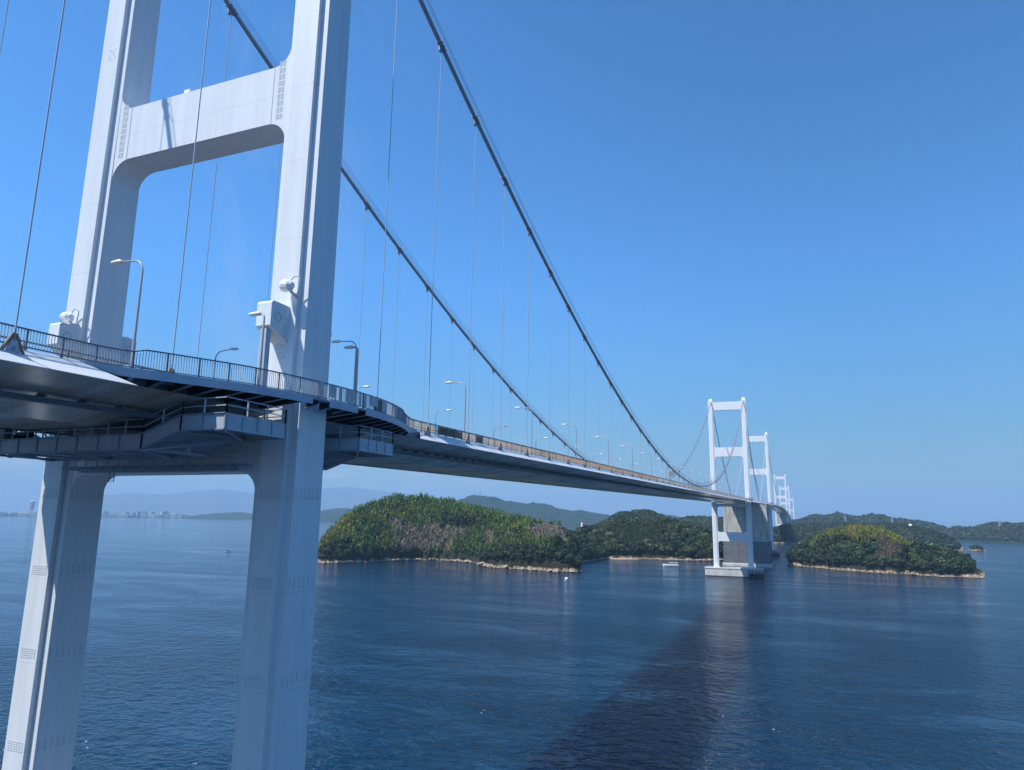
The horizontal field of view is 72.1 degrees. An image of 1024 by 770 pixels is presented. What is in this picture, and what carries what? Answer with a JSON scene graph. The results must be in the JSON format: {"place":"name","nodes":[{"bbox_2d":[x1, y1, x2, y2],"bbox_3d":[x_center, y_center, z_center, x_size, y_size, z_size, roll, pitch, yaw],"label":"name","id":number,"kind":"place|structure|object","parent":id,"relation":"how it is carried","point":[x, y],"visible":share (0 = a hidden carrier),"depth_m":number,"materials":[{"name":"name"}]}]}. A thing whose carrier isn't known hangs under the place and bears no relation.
{"place":"outdoors","nodes":[
{"label":"outdoors","id":0,"kind":"place"},
{"bbox_2d":[29,516,185,517],"bbox_3d":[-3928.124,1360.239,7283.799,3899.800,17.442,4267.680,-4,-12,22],"label":"city shore","id":1,"kind":"structure","parent":0,"point":[133,517],"depth_m":6672.80,"materials":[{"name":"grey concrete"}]},
{"bbox_2d":[29,500,35,511],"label":"tower block","id":2,"kind":"structure","parent":1,"relation":"on","point":[32,504],"depth_m":6531.76,"materials":[{"name":"grey metal"}]},
{"bbox_2d":[29,510,37,515],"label":"city building","id":3,"kind":"structure","parent":1,"relation":"on","point":[33,513],"depth_m":6401.78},
{"bbox_2d":[161,510,168,516],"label":"city building","id":4,"kind":"structure","parent":1,"relation":"on","point":[164,513],"depth_m":7142.61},
{"bbox_2d":[183,512,252,519],"bbox_3d":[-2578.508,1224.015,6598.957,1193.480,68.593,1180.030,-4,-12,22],"label":"city hills","id":5,"kind":"structure","parent":0,"point":[238,515],"depth_m":6326.61,"materials":[{"name":"green plant"}]},
{"bbox_2d":[102,486,443,514],"bbox_3d":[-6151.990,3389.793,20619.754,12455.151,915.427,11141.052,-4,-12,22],"label":"mountain range","id":6,"kind":"structure","parent":0,"point":[212,501],"depth_m":18621.00,"materials":[{"name":"rock"},{"name":"soil"},{"name":"vegetation"}]},
{"bbox_2d":[320,508,354,521],"bbox_3d":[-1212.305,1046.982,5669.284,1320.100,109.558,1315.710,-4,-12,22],"label":"coast hills","id":7,"kind":"structure","parent":0,"point":[332,515],"depth_m":5331.34,"materials":[{"name":"green plant"}]},
{"bbox_2d":[318,506,605,563],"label":"wooded island","id":8,"kind":"structure","parent":0,"point":[393,554],"depth_m":754.07,"materials":[{"name":"plant"}]},
{"bbox_2d":[337,542,347,548],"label":"broadleaf tree","id":9,"kind":"object","parent":8,"relation":"on","point":[342,545],"visible":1,"depth_m":710.67,"materials":[{"name":"green plant"}]},
{"bbox_2d":[318,492,568,555],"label":"bamboo grove","id":10,"kind":"object","parent":8,"relation":"on","point":[370,516],"visible":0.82,"depth_m":761.05,"materials":[{"name":"green plant"}]},
{"bbox_2d":[318,503,607,558],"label":"island woodland","id":11,"kind":"object","parent":8,"relation":"on","point":[577,543],"visible":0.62,"depth_m":766.73,"materials":[{"name":"green plant"}]},
{"bbox_2d":[389,516,567,553],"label":"dead bamboo","id":12,"kind":"object","parent":8,"relation":"on","point":[544,526],"visible":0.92,"depth_m":773.14,"materials":[{"name":"brown plant"}]},
{"bbox_2d":[0,512,1023,769],"bbox_3d":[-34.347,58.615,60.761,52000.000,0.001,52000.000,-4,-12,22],"label":"sea","id":13,"kind":"structure","parent":0,"point":[600,664],"depth_m":233.50,"materials":[{"name":"blue liquid"}]},
{"bbox_2d":[481,552,581,572],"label":"rocky headland","id":14,"kind":"structure","parent":13,"relation":"in","point":[546,565],"depth_m":640.71,"materials":[{"name":"stone"}]},
{"bbox_2d":[499,550,507,559],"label":"broadleaf tree","id":15,"kind":"object","parent":14,"relation":"on","point":[502,553],"visible":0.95,"depth_m":662.87,"materials":[{"name":"green plant"}]},
{"bbox_2d":[519,548,527,553],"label":"broadleaf tree","id":16,"kind":"object","parent":14,"relation":"on","point":[523,550],"visible":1,"depth_m":651.77,"materials":[{"name":"green plant"}]},
{"bbox_2d":[524,553,533,558],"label":"broadleaf tree","id":17,"kind":"object","parent":14,"relation":"on","point":[528,556],"visible":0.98,"depth_m":644.20,"materials":[{"name":"green plant"}]},
{"bbox_2d":[478,542,581,566],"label":"headland woodland","id":18,"kind":"object","parent":14,"relation":"on","point":[531,547],"visible":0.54,"depth_m":652.84,"materials":[{"name":"green plant"}]},
{"bbox_2d":[535,549,544,556],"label":"broadleaf tree","id":19,"kind":"object","parent":14,"relation":"on","point":[540,551],"visible":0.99,"depth_m":638.68,"materials":[{"name":"green plant"}]},
{"bbox_2d":[546,547,554,557],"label":"broadleaf tree","id":20,"kind":"object","parent":14,"relation":"on","point":[550,550],"visible":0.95,"depth_m":636.76,"materials":[{"name":"green plant"}]},
{"bbox_2d":[553,551,563,558],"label":"broadleaf tree","id":21,"kind":"object","parent":14,"relation":"on","point":[558,554],"visible":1,"depth_m":628.12,"materials":[{"name":"green plant"}]},
{"bbox_2d":[663,561,679,565],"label":"motor cruiser","id":22,"kind":"object","parent":13,"relation":"on","point":[671,563],"visible":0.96,"depth_m":730.13,"materials":[{"name":"white paint"}]},
{"bbox_2d":[704,566,764,577],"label":"tower pier","id":23,"kind":"structure","parent":13,"relation":"in","point":[745,572],"depth_m":600.12,"materials":[{"name":"concrete"}]},
{"bbox_2d":[708,397,753,567],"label":"bridge tower","id":24,"kind":"structure","parent":23,"relation":"on","point":[747,535],"depth_m":619.59,"materials":[{"name":"metal"}]},
{"bbox_2d":[723,504,773,567],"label":"anchor block","id":25,"kind":"structure","parent":13,"relation":"in","point":[735,552],"depth_m":746.79,"materials":[{"name":"concrete"}]},
{"bbox_2d":[0,345,759,503],"bbox_3d":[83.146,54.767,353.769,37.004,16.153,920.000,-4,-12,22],"label":"bridge deck","id":26,"kind":"structure","parent":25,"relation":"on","point":[41,391],"depth_m":58.72,"materials":[{"name":"paint"}]},
{"bbox_2d":[110,259,143,367],"bbox_3d":[-29.918,-5.255,53.988,3.650,9.370,0.440,-4,-12,22],"label":"street lamp","id":27,"kind":"object","parent":26,"relation":"on","point":[117,262],"visible":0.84,"depth_m":53.51,"materials":[{"name":"metal"}]},
{"bbox_2d":[0,396,286,461],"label":"inspection gantry","id":28,"kind":"object","parent":26,"relation":"hanging from","point":[196,435],"visible":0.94,"depth_m":57.94,"materials":[{"name":"metal"}]},
{"bbox_2d":[213,347,238,377],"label":"street lamp","id":29,"kind":"object","parent":26,"relation":"on","point":[233,348],"visible":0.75,"depth_m":85.82,"materials":[{"name":"metal"}]},
{"bbox_2d":[248,311,264,385],"bbox_3d":[-21.255,-2.945,58.201,1.800,6.420,0.440,-4,-12,22],"label":"footway lamp","id":30,"kind":"object","parent":26,"relation":"on","point":[256,313],"visible":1,"depth_m":57.98,"materials":[{"name":"metal"}]},
{"bbox_2d":[256,299,289,386],"bbox_3d":[-21.864,-3.305,63.794,1.690,9.050,2.400,-4,-12,22],"label":"equipment box","id":31,"kind":"object","parent":26,"relation":"on","point":[276,313],"visible":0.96,"depth_m":63.37,"materials":[{"name":"paint"}]},
{"bbox_2d":[331,340,356,389],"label":"street lamp","id":32,"kind":"object","parent":26,"relation":"on","point":[336,341],"visible":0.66,"depth_m":79.75,"materials":[{"name":"metal"}]},
{"bbox_2d":[344,345,358,405],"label":"footway lamp","id":33,"kind":"object","parent":26,"relation":"on","point":[351,347],"visible":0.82,"depth_m":70.07,"materials":[{"name":"metal"}]},
{"bbox_2d":[323,425,393,469],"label":"inspection gantry","id":34,"kind":"object","parent":26,"relation":"hanging from","point":[338,451],"visible":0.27,"depth_m":71.62,"materials":[{"name":"metal"}]},
{"bbox_2d":[0,335,741,498],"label":"guard rail","id":35,"kind":"object","parent":26,"relation":"on","point":[68,351],"visible":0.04,"depth_m":50.52,"materials":[{"name":"beige metal"}]},
{"bbox_2d":[0,322,752,499],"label":"pedestrian railing","id":36,"kind":"object","parent":26,"relation":"on","point":[380,405],"visible":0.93,"depth_m":64.84,"materials":[{"name":"metal"}]},
{"bbox_2d":[445,381,465,440],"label":"street lamp","id":37,"kind":"object","parent":26,"relation":"on","point":[449,382],"visible":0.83,"depth_m":105.37,"materials":[{"name":"metal"}]},
{"bbox_2d":[515,407,531,446],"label":"street lamp","id":38,"kind":"object","parent":26,"relation":"on","point":[531,422],"visible":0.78,"depth_m":131.35,"materials":[{"name":"metal"}]},
{"bbox_2d":[562,424,576,457],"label":"street lamp","id":39,"kind":"object","parent":26,"relation":"on","point":[576,438],"visible":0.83,"depth_m":157.18,"materials":[{"name":"metal"}]},
{"bbox_2d":[757,502,788,514],"bbox_3d":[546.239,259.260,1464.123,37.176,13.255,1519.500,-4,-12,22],"label":"bridge deck","id":40,"kind":"structure","parent":25,"relation":"on","point":[777,508],"depth_m":1536.67,"materials":[{"name":"paint"}]},
{"bbox_2d":[772,549,779,555],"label":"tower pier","id":41,"kind":"structure","parent":13,"relation":"in","point":[775,552],"depth_m":974.19,"materials":[{"name":"concrete"}]},
{"bbox_2d":[748,432,773,548],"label":"bridge tower","id":42,"kind":"structure","parent":41,"relation":"on","point":[759,439],"depth_m":1004.58,"materials":[{"name":"metal"}]},
{"bbox_2d":[737,447,777,503],"bbox_3d":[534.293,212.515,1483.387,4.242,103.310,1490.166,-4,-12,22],"label":"cable","id":43,"kind":"object","parent":42,"relation":"attached to","point":[755,477],"visible":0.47,"depth_m":1101.65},
{"bbox_2d":[760,436,788,512],"bbox_3d":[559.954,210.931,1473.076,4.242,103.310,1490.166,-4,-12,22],"label":"cable","id":44,"kind":"object","parent":42,"relation":"attached to","point":[772,475],"visible":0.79,"depth_m":1001.23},
{"bbox_2d":[777,515,791,523],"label":"anchor block","id":45,"kind":"structure","parent":13,"relation":"in","point":[781,519],"depth_m":2133.38,"materials":[{"name":"concrete"}]},
{"bbox_2d":[773,534,963,550],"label":"wooded cape","id":46,"kind":"object","parent":13,"relation":"in","point":[791,541],"visible":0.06,"depth_m":1542.52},
{"bbox_2d":[773,521,961,547],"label":"cape woodland","id":47,"kind":"object","parent":46,"relation":"on","point":[795,530],"visible":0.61,"depth_m":1437.83,"materials":[{"name":"green plant"}]},
{"bbox_2d":[968,546,984,550],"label":"rock islet","id":48,"kind":"object","parent":13,"relation":"on","point":[976,549],"visible":0.89,"depth_m":1259.72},
{"bbox_3d":[-34.311,56.085,61.239,44.700,11.150,16.700,-4,-12,22],"label":"tower pier","id":49,"kind":"object","parent":13,"relation":"in","visible":0},
{"bbox_2d":[2,0,350,769],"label":"bridge tower","id":50,"kind":"structure","parent":49,"relation":"on","point":[294,102],"depth_m":70.33,"materials":[{"name":"metal"}]},
{"bbox_2d":[47,321,81,359],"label":"equipment box","id":51,"kind":"object","parent":50,"relation":"attached to","point":[62,329],"visible":0.76,"depth_m":74.16,"materials":[{"name":"paint"}]},
{"bbox_2d":[59,309,78,325],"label":"floodlight","id":52,"kind":"object","parent":50,"relation":"attached to","point":[66,317],"visible":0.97,"depth_m":75.31,"materials":[{"name":"white paint"}]},
{"bbox_2d":[120,336,135,365],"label":"equipment box","id":53,"kind":"object","parent":50,"relation":"attached to","point":[126,343],"visible":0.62,"depth_m":80.90,"materials":[{"name":"paint"}]},
{"bbox_2d":[61,451,252,481],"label":"beam catwalk","id":54,"kind":"object","parent":50,"relation":"attached to","point":[152,468],"visible":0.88,"depth_m":66.56,"materials":[{"name":"grey metal"}]},
{"bbox_2d":[279,276,300,298],"bbox_3d":[-20.533,-9.094,64.894,1.862,2.087,1.397,5,-12,-23],"label":"floodlight","id":55,"kind":"object","parent":50,"relation":"attached to","point":[286,285],"visible":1,"depth_m":64.48,"materials":[{"name":"white paint"}]},
{"bbox_2d":[223,0,729,490],"bbox_3d":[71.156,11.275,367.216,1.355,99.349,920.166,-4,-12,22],"label":"cable","id":56,"kind":"object","parent":50,"relation":"attached to","point":[266,60],"visible":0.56,"depth_m":144.45,"materials":[{"name":"metal"}]},
{"bbox_2d":[0,0,8,52],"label":"hanger","id":57,"kind":"object","parent":56,"relation":"hanging from","point":[4,26],"depth_m":70.82,"materials":[{"name":"metal"}]},
{"bbox_2d":[195,0,237,374],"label":"hanger","id":58,"kind":"object","parent":56,"relation":"hanging from","point":[232,11],"visible":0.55,"depth_m":96.15,"materials":[{"name":"metal"}]},
{"bbox_2d":[267,144,280,300],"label":"hanger","id":59,"kind":"object","parent":56,"relation":"hanging from","point":[274,220],"visible":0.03,"depth_m":106.64,"materials":[{"name":"metal"}]},
{"bbox_2d":[356,195,371,400],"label":"hanger","id":60,"kind":"object","parent":56,"relation":"hanging from","point":[367,205],"visible":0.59,"depth_m":128.84,"materials":[{"name":"metal"}]},
{"bbox_2d":[392,241,403,402],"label":"hanger","id":61,"kind":"object","parent":56,"relation":"hanging from","point":[399,249],"visible":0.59,"depth_m":139.04,"materials":[{"name":"metal"}]},
{"bbox_2d":[422,279,430,431],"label":"hanger","id":62,"kind":"object","parent":56,"relation":"hanging from","point":[427,286],"visible":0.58,"depth_m":149.32,"materials":[{"name":"metal"}]},
{"bbox_2d":[449,310,455,419],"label":"hanger","id":63,"kind":"object","parent":56,"relation":"hanging from","point":[452,318],"visible":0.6,"depth_m":159.66,"materials":[{"name":"metal"}]},
{"bbox_2d":[471,341,476,421],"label":"hanger","id":64,"kind":"object","parent":56,"relation":"hanging from","point":[474,346],"visible":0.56,"depth_m":169.91,"materials":[{"name":"metal"}]},
{"bbox_2d":[491,362,495,431],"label":"hanger","id":65,"kind":"object","parent":56,"relation":"hanging from","point":[493,369],"visible":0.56,"depth_m":180.53,"materials":[{"name":"metal"}]},
{"bbox_2d":[508,382,513,422],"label":"hanger","id":66,"kind":"object","parent":56,"relation":"hanging from","point":[511,389],"visible":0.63,"depth_m":190.70,"materials":[{"name":"metal"}]},
{"bbox_2d":[418,0,758,499],"bbox_3d":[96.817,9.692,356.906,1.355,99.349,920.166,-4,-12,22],"label":"cable","id":67,"kind":"object","parent":50,"relation":"attached to","point":[447,58],"visible":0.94,"depth_m":127.12,"materials":[{"name":"metal"}]},
{"bbox_2d":[0,0,65,355],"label":"hanger","id":68,"kind":"object","parent":67,"relation":"hanging from","point":[14,345],"visible":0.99,"depth_m":43.86,"materials":[{"name":"metal"}]},
{"bbox_2d":[162,0,210,385],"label":"hanger","id":69,"kind":"object","parent":67,"relation":"hanging from","point":[169,383],"visible":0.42,"depth_m":56.09,"materials":[{"name":"metal"}]},
{"bbox_2d":[377,0,397,396],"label":"hanger","id":70,"kind":"object","parent":67,"relation":"hanging from","point":[387,203],"visible":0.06,"depth_m":84.20,"materials":[{"name":"metal"}]},
{"bbox_2d":[424,34,446,436],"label":"hanger","id":71,"kind":"object","parent":67,"relation":"hanging from","point":[442,48],"visible":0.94,"depth_m":95.66,"materials":[{"name":"metal"}]},
{"bbox_2d":[465,109,480,444],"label":"hanger","id":72,"kind":"object","parent":67,"relation":"hanging from","point":[477,122],"visible":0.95,"depth_m":106.14,"materials":[{"name":"metal"}]},
{"bbox_2d":[498,169,508,450],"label":"hanger","id":73,"kind":"object","parent":67,"relation":"hanging from","point":[505,180],"visible":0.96,"depth_m":116.25,"materials":[{"name":"metal"}]},
{"bbox_2d":[525,221,532,456],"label":"hanger","id":74,"kind":"object","parent":67,"relation":"hanging from","point":[529,230],"visible":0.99,"depth_m":127.01,"materials":[{"name":"metal"}]},
{"bbox_2d":[547,262,553,460],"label":"hanger","id":75,"kind":"object","parent":67,"relation":"hanging from","point":[550,271],"visible":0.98,"depth_m":135.36,"materials":[{"name":"metal"}]},
{"bbox_2d":[565,299,571,464],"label":"hanger","id":76,"kind":"object","parent":67,"relation":"hanging from","point":[568,306],"visible":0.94,"depth_m":147.72,"materials":[{"name":"metal"}]},
{"bbox_2d":[581,328,586,467],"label":"hanger","id":77,"kind":"object","parent":67,"relation":"hanging from","point":[584,336],"visible":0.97,"depth_m":158.02,"materials":[{"name":"metal"}]},
{"bbox_2d":[595,359,600,470],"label":"hanger","id":78,"kind":"object","parent":67,"relation":"hanging from","point":[598,362],"visible":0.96,"depth_m":168.95,"materials":[{"name":"metal"}]},
{"bbox_2d":[608,376,612,472],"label":"hanger","id":79,"kind":"object","parent":67,"relation":"hanging from","point":[610,383],"visible":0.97,"depth_m":180.37,"materials":[{"name":"metal"}]},
{"bbox_2d":[619,394,623,474],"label":"hanger","id":80,"kind":"object","parent":67,"relation":"hanging from","point":[621,401],"visible":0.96,"depth_m":190.83,"materials":[{"name":"metal"}]},
{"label":"tower pier","id":81,"kind":"object","parent":13,"relation":"in","visible":0},
{"bbox_2d":[773,475,788,525],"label":"bridge tower","id":82,"kind":"structure","parent":81,"relation":"on","point":[779,497],"depth_m":1932.61,"materials":[{"name":"metal"}]},
{"bbox_2d":[0,0,1023,525],"label":"sky","id":83,"kind":"structure","parent":0,"point":[809,212],"materials":[{"name":"blue"}]},
{"bbox_2d":[459,495,608,526],"bbox_3d":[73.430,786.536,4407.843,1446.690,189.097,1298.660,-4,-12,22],"label":"mountain ridge","id":84,"kind":"structure","parent":0,"point":[548,513],"depth_m":4165.56,"materials":[{"name":"plant"}]},
{"bbox_2d":[575,510,681,517],"bbox_3d":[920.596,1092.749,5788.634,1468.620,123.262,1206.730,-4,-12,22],"label":"distant ridge","id":85,"kind":"structure","parent":0,"point":[666,515],"depth_m":5750.94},
{"bbox_2d":[605,527,723,560],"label":"wooded shore","id":86,"kind":"structure","parent":0,"point":[656,556],"depth_m":846.59,"materials":[{"name":"plant"}]},
{"bbox_2d":[574,517,723,556],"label":"shore woodland","id":87,"kind":"object","parent":86,"relation":"on","point":[673,534],"visible":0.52,"depth_m":875.23,"materials":[{"name":"green plant"}]},
{"bbox_2d":[787,498,794,519],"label":"bridge tower","id":88,"kind":"structure","parent":0,"point":[793,506],"depth_m":3326.27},
{"bbox_2d":[788,540,985,577],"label":"wooded island","id":89,"kind":"structure","parent":0,"point":[893,569],"depth_m":667.10,"materials":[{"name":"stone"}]},
{"bbox_2d":[845,556,855,565],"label":"broadleaf tree","id":90,"kind":"object","parent":89,"relation":"on","point":[851,558],"visible":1,"depth_m":692.39,"materials":[{"name":"green plant"}]},
{"bbox_2d":[811,523,916,558],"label":"bamboo grove","id":91,"kind":"object","parent":89,"relation":"on","point":[869,530],"visible":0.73,"depth_m":710.68,"materials":[{"name":"green plant"}]},
{"bbox_2d":[785,531,976,572],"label":"island woodland","id":92,"kind":"object","parent":89,"relation":"on","point":[954,561],"visible":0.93,"depth_m":682.41,"materials":[{"name":"green plant"}]},
{"bbox_2d":[883,556,891,562],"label":"broadleaf tree","id":93,"kind":"object","parent":89,"relation":"on","point":[887,558],"visible":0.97,"depth_m":666.05,"materials":[{"name":"green plant"}]},
{"bbox_2d":[874,535,903,561],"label":"dead bamboo","id":94,"kind":"object","parent":89,"relation":"on","point":[893,547],"visible":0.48,"depth_m":680.20,"materials":[{"name":"brown plant"}]},
{"bbox_2d":[893,557,903,563],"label":"broadleaf tree","id":95,"kind":"object","parent":89,"relation":"on","point":[898,559],"visible":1,"depth_m":662.03,"materials":[{"name":"green plant"}]},
{"bbox_2d":[902,559,912,568],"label":"broadleaf tree","id":96,"kind":"object","parent":89,"relation":"on","point":[906,562],"visible":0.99,"depth_m":660.79,"materials":[{"name":"green plant"}]},
{"bbox_2d":[911,562,925,571],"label":"broadleaf tree","id":97,"kind":"object","parent":89,"relation":"on","point":[917,564],"visible":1,"depth_m":646.17,"materials":[{"name":"green plant"}]},
{"bbox_2d":[928,561,940,571],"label":"broadleaf tree","id":98,"kind":"object","parent":89,"relation":"on","point":[933,564],"visible":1,"depth_m":637.69,"materials":[{"name":"green plant"}]},
{"bbox_2d":[941,564,948,572],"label":"broadleaf tree","id":99,"kind":"object","parent":89,"relation":"on","point":[943,566],"visible":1,"depth_m":632.92,"materials":[{"name":"green plant"}]},
{"bbox_2d":[953,530,1023,543],"bbox_3d":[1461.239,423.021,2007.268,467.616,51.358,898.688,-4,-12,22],"label":"shore hills","id":100,"kind":"structure","parent":0,"point":[993,540],"depth_m":1882.66,"materials":[{"name":"plant"}]},
{"bbox_2d":[942,521,1023,540],"bbox_3d":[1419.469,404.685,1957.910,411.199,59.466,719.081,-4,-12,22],"label":"shore hill woodland","id":101,"kind":"object","parent":100,"relation":"on","point":[1007,530],"visible":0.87,"depth_m":1966.46,"materials":[{"name":"green plant"}]},
{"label":"hill behind bridge","id":102,"kind":"structure","parent":0,"visible":0},
{"bbox_2d":[676,515,723,531],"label":"bridge hill woodland","id":103,"kind":"object","parent":102,"relation":"on","point":[704,520],"visible":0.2,"depth_m":1816.79,"materials":[{"name":"green plant"}]},
{"bbox_3d":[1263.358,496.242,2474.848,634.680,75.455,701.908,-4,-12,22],"label":"hill ridge","id":104,"kind":"structure","parent":0,"visible":0},
{"bbox_2d":[779,485,790,514],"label":"bridge tower","id":105,"kind":"structure","parent":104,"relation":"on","point":[781,488],"depth_m":2396.63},
{"bbox_2d":[792,511,947,532],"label":"ridge woodland","id":106,"kind":"object","parent":104,"relation":"on","point":[837,516],"visible":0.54,"depth_m":2391.43,"materials":[{"name":"green plant"}]},
{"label":"conical hill","id":107,"kind":"structure","parent":0,"visible":0},
{"bbox_2d":[594,509,712,529],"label":"cone hill woodland","id":108,"kind":"object","parent":107,"relation":"on","point":[647,514],"visible":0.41,"depth_m":1397.46,"materials":[{"name":"green plant"}]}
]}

